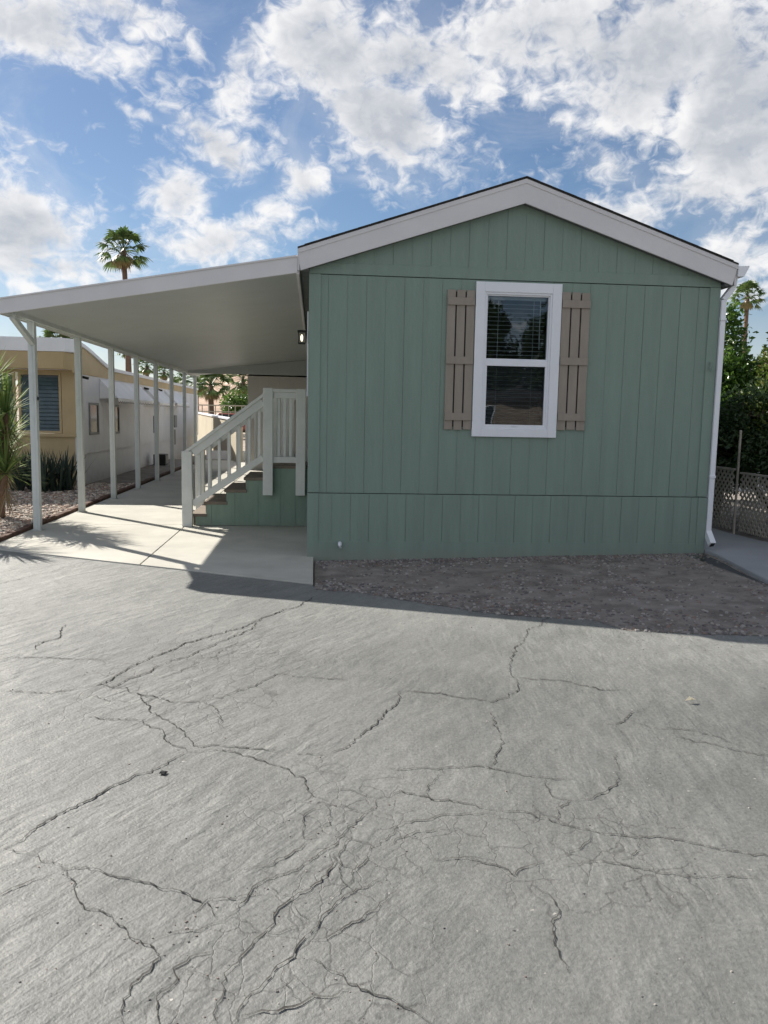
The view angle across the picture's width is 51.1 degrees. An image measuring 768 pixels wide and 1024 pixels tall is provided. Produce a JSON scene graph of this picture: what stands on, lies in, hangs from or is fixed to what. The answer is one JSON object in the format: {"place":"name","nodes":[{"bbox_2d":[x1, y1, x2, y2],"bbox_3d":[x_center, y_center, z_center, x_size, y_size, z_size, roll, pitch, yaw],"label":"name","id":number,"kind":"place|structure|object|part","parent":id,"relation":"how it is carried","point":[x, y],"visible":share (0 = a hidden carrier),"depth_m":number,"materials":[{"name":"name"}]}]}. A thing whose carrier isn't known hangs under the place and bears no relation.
{"place":"outdoors","nodes":[
{"label":"outdoors","id":0,"kind":"place"},
{"bbox_2d":[16,374,247,414],"bbox_3d":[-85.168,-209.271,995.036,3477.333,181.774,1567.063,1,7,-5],"label":"hills","id":1,"kind":"structure","parent":0,"point":[204,402],"depth_m":1169.48,"materials":[{"name":"beige stone"}]},
{"bbox_2d":[0,460,312,584],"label":"driveway","id":2,"kind":"structure","parent":0,"point":[141,527],"depth_m":9.52,"materials":[{"name":"concrete"}]},
{"bbox_2d":[0,255,306,530],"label":"carport","id":3,"kind":"object","parent":2,"relation":"on","point":[245,318],"visible":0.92,"depth_m":11.12,"materials":[{"name":"white paint"}]},
{"bbox_2d":[181,388,307,526],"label":"entry stairs","id":4,"kind":"structure","parent":2,"relation":"on","point":[274,492],"depth_m":10.76,"materials":[{"name":"white wood"}]},
{"bbox_2d":[248,375,307,469],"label":"storage shed","id":5,"kind":"structure","parent":2,"relation":"on","point":[257,384],"depth_m":21.61,"materials":[{"name":"white paint"}]},
{"bbox_2d":[17,411,491,585],"bbox_3d":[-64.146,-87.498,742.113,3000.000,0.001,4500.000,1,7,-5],"label":"ground","id":6,"kind":"structure","parent":0,"point":[341,493],"depth_m":17.68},
{"bbox_2d":[37,329,73,433],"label":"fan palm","id":7,"kind":"object","parent":6,"relation":"on","point":[48,333],"visible":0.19,"depth_m":56.51,"materials":[{"name":"green plant"}]},
{"bbox_2d":[1,459,193,528],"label":"pebble bed","id":8,"kind":"object","parent":6,"relation":"on","point":[147,472],"depth_m":18.71,"materials":[{"name":"beige gravel"}]},
{"bbox_2d":[8,450,30,490],"bbox_3d":[-6.896,-0.819,15.085,1.069,0.870,1.080,1,7,-5],"label":"sword plant","id":9,"kind":"object","parent":8,"relation":"on","point":[19,484],"visible":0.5,"depth_m":14.96,"materials":[{"name":"green plant"}]},
{"bbox_2d":[0,348,45,517],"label":"yucca","id":10,"kind":"object","parent":8,"relation":"on","point":[7,421],"visible":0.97,"depth_m":11.02,"materials":[{"name":"green plant"}]},
{"bbox_2d":[18,445,55,490],"bbox_3d":[-6.625,-0.837,15.236,1.075,0.881,0.859,5,8,29],"label":"sword plant","id":11,"kind":"object","parent":8,"relation":"on","point":[27,486],"visible":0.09,"depth_m":15.25,"materials":[{"name":"green plant"}]},
{"bbox_2d":[15,448,68,492],"bbox_3d":[-6.289,-0.782,14.831,1.093,0.880,0.897,-4,8,-37],"label":"sword plant","id":12,"kind":"object","parent":8,"relation":"on","point":[44,487],"visible":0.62,"depth_m":14.85,"materials":[{"name":"green plant"}]},
{"bbox_2d":[40,448,76,491],"bbox_3d":[-6.189,-0.803,15.149,0.927,0.850,1.032,1,7,-5],"label":"sword plant","id":13,"kind":"object","parent":8,"relation":"on","point":[54,486],"visible":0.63,"depth_m":15.10,"materials":[{"name":"green plant"}]},
{"bbox_2d":[0,483,134,534],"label":"river pebbles","id":14,"kind":"object","parent":8,"relation":"on","point":[56,503],"visible":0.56,"depth_m":13.29,"materials":[{"name":"beige gravel"}]},
{"bbox_2d":[40,450,95,490],"bbox_3d":[-6.072,-0.827,15.228,1.048,0.885,0.928,2,7,11],"label":"sword plant","id":15,"kind":"object","parent":8,"relation":"on","point":[69,483],"visible":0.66,"depth_m":15.21,"materials":[{"name":"green plant"}]},
{"bbox_2d":[0,461,193,541],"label":"garden edging","id":16,"kind":"object","parent":8,"relation":"on","point":[21,530],"visible":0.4,"depth_m":11.83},
{"bbox_2d":[0,336,197,486],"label":"trailer home","id":17,"kind":"object","parent":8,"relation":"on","point":[56,384],"visible":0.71,"depth_m":17.04,"materials":[{"name":"white metal"}]},
{"bbox_2d":[0,372,16,432],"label":"window","id":18,"kind":"structure","parent":17,"relation":"in","point":[13,374],"depth_m":15.86,"materials":[{"name":"beige paint"}]},
{"bbox_2d":[18,372,62,432],"bbox_3d":[-6.828,-2.171,15.967,0.820,1.190,0.097,1,7,-5],"label":"window","id":19,"kind":"structure","parent":17,"relation":"in","point":[49,384],"depth_m":15.95,"materials":[{"name":"blue glass"}]},
{"bbox_2d":[88,403,99,434],"bbox_3d":[-6.218,-1.998,17.201,0.035,0.680,0.730,1,7,-5],"label":"window","id":20,"kind":"structure","parent":17,"relation":"in","point":[94,429],"depth_m":17.19,"materials":[{"name":"beige glass"}]},
{"bbox_2d":[115,405,119,433],"bbox_3d":[-6.375,-2.197,19.024,0.035,0.680,0.750,1,7,-5],"label":"window","id":21,"kind":"structure","parent":17,"relation":"in","point":[117,414],"depth_m":19.26,"materials":[{"name":"beige glass"}]},
{"bbox_2d":[153,454,168,465],"bbox_3d":[-6.410,-1.486,23.049,0.380,0.360,0.490,1,7,-5],"label":"water softener crate","id":22,"kind":"object","parent":8,"relation":"on","point":[163,459],"visible":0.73,"depth_m":22.84,"materials":[{"name":"black metal"}]},
{"bbox_2d":[94,225,153,371],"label":"fan palm","id":23,"kind":"object","parent":6,"relation":"on","point":[123,262],"visible":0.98,"depth_m":54.67,"materials":[{"name":"green plant"}]},
{"bbox_2d":[132,359,158,375],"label":"fan palm","id":24,"kind":"object","parent":6,"relation":"on","point":[146,371],"visible":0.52,"depth_m":91.44,"materials":[{"name":"green plant"}]},
{"bbox_2d":[158,365,173,379],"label":"fan palm","id":25,"kind":"object","parent":6,"relation":"on","point":[164,375],"visible":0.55,"depth_m":106.11,"materials":[{"name":"green plant"}]},
{"bbox_2d":[173,376,187,385],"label":"fan palm","id":26,"kind":"object","parent":6,"relation":"on","point":[175,379],"visible":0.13,"depth_m":96.54,"materials":[{"name":"green plant"}]},
{"bbox_2d":[175,372,220,410],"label":"fan palm","id":27,"kind":"object","parent":6,"relation":"on","point":[200,389],"visible":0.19,"depth_m":67.54,"materials":[{"name":"green plant"}]},
{"bbox_2d":[191,374,231,413],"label":"fan palm","id":28,"kind":"object","parent":6,"relation":"on","point":[210,394],"visible":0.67,"depth_m":62.10,"materials":[{"name":"green plant"}]},
{"bbox_2d":[198,412,242,461],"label":"garden wall","id":29,"kind":"structure","parent":6,"relation":"on","point":[207,423],"depth_m":31.20,"materials":[{"name":"beige concrete"}]},
{"bbox_2d":[198,404,245,416],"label":"picket fence","id":30,"kind":"object","parent":6,"relation":"on","point":[215,411],"visible":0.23,"depth_m":51.85,"materials":[{"name":"beige wood"}]},
{"bbox_2d":[206,451,244,459],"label":"kerb wall","id":31,"kind":"structure","parent":6,"relation":"on","point":[215,454],"depth_m":26.60,"materials":[{"name":"grey concrete"}]},
{"bbox_2d":[217,413,244,429],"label":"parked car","id":32,"kind":"object","parent":6,"relation":"on","point":[226,414],"visible":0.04,"depth_m":53.07,"materials":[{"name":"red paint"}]},
{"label":"side window","id":33,"kind":"part","parent":32,"relation":"part of","materials":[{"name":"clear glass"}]},
{"bbox_2d":[219,388,247,413],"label":"bush","id":34,"kind":"object","parent":6,"relation":"on","point":[240,399],"visible":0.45,"depth_m":58.23,"materials":[{"name":"green plant"}]},
{"bbox_2d":[224,374,247,431],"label":"fan palm","id":35,"kind":"object","parent":6,"relation":"on","point":[242,385],"visible":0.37,"depth_m":72.84,"materials":[{"name":"green plant"}]},
{"bbox_2d":[729,279,767,352],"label":"fan palm","id":36,"kind":"object","parent":6,"relation":"on","point":[746,304],"visible":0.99,"depth_m":91.34,"materials":[{"name":"green plant"}]},
{"bbox_2d":[0,550,767,1023],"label":"road","id":37,"kind":"structure","parent":0,"point":[570,736],"depth_m":3.11,"materials":[{"name":"grey asphalt"}]},
{"bbox_2d":[12,592,763,1023],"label":"road grit","id":38,"kind":"object","parent":37,"relation":"on","point":[324,856],"visible":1,"depth_m":2.48,"materials":[{"name":"grey gravel"}]},
{"bbox_2d":[0,0,767,389],"label":"sky","id":39,"kind":"structure","parent":0,"point":[218,132],"materials":[{"name":"blue"}]},
{"bbox_2d":[314,553,767,636],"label":"gravel yard","id":40,"kind":"structure","parent":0,"point":[552,568],"depth_m":7.24,"materials":[{"name":"grey gravel"}]},
{"bbox_2d":[297,176,749,565],"bbox_3d":[0.762,-2.385,16.544,4.815,4.073,16.412,1,7,-5],"label":"manufactured home","id":41,"kind":"object","parent":40,"relation":"on","point":[541,362],"visible":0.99,"depth_m":8.58,"materials":[{"name":"green wood"}]},
{"bbox_2d":[307,324,308,461],"bbox_3d":[-1.060,-1.736,11.335,0.028,2.020,0.920,1,7,-5],"label":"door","id":42,"kind":"structure","parent":41,"relation":"in","point":[308,324],"depth_m":10.94,"materials":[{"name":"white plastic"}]},
{"bbox_2d":[471,281,562,437],"bbox_3d":[1.403,-1.615,8.598,0.920,1.614,0.174,1,7,-5],"label":"window","id":43,"kind":"structure","parent":41,"relation":"in","point":[485,291],"depth_m":8.54,"materials":[{"name":"white plastic"}]},
{"bbox_2d":[703,528,767,584],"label":"side path","id":44,"kind":"structure","parent":0,"point":[748,556],"depth_m":8.74,"materials":[{"name":"grey concrete"}]},
{"bbox_2d":[712,430,767,538],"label":"lattice fence","id":45,"kind":"object","parent":44,"relation":"on","point":[742,499],"visible":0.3,"depth_m":10.30,"materials":[{"name":"grey metal"}]},
{"bbox_2d":[712,491,767,541],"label":"soil","id":46,"kind":"structure","parent":0,"point":[741,533],"depth_m":12.29,"materials":[{"name":"brown soil"}]},
{"bbox_2d":[712,298,766,517],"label":"shrub","id":47,"kind":"object","parent":46,"relation":"on","point":[739,367],"visible":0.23,"depth_m":12.07,"materials":[{"name":"green plant"}]},
{"bbox_2d":[713,377,767,508],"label":"shrub","id":48,"kind":"object","parent":46,"relation":"on","point":[729,421],"visible":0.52,"depth_m":10.77,"materials":[{"name":"green plant"}]},
{"bbox_2d":[726,332,767,468],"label":"shrub","id":49,"kind":"object","parent":46,"relation":"on","point":[763,361],"visible":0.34,"depth_m":11.22,"materials":[{"name":"green plant"}]}
]}

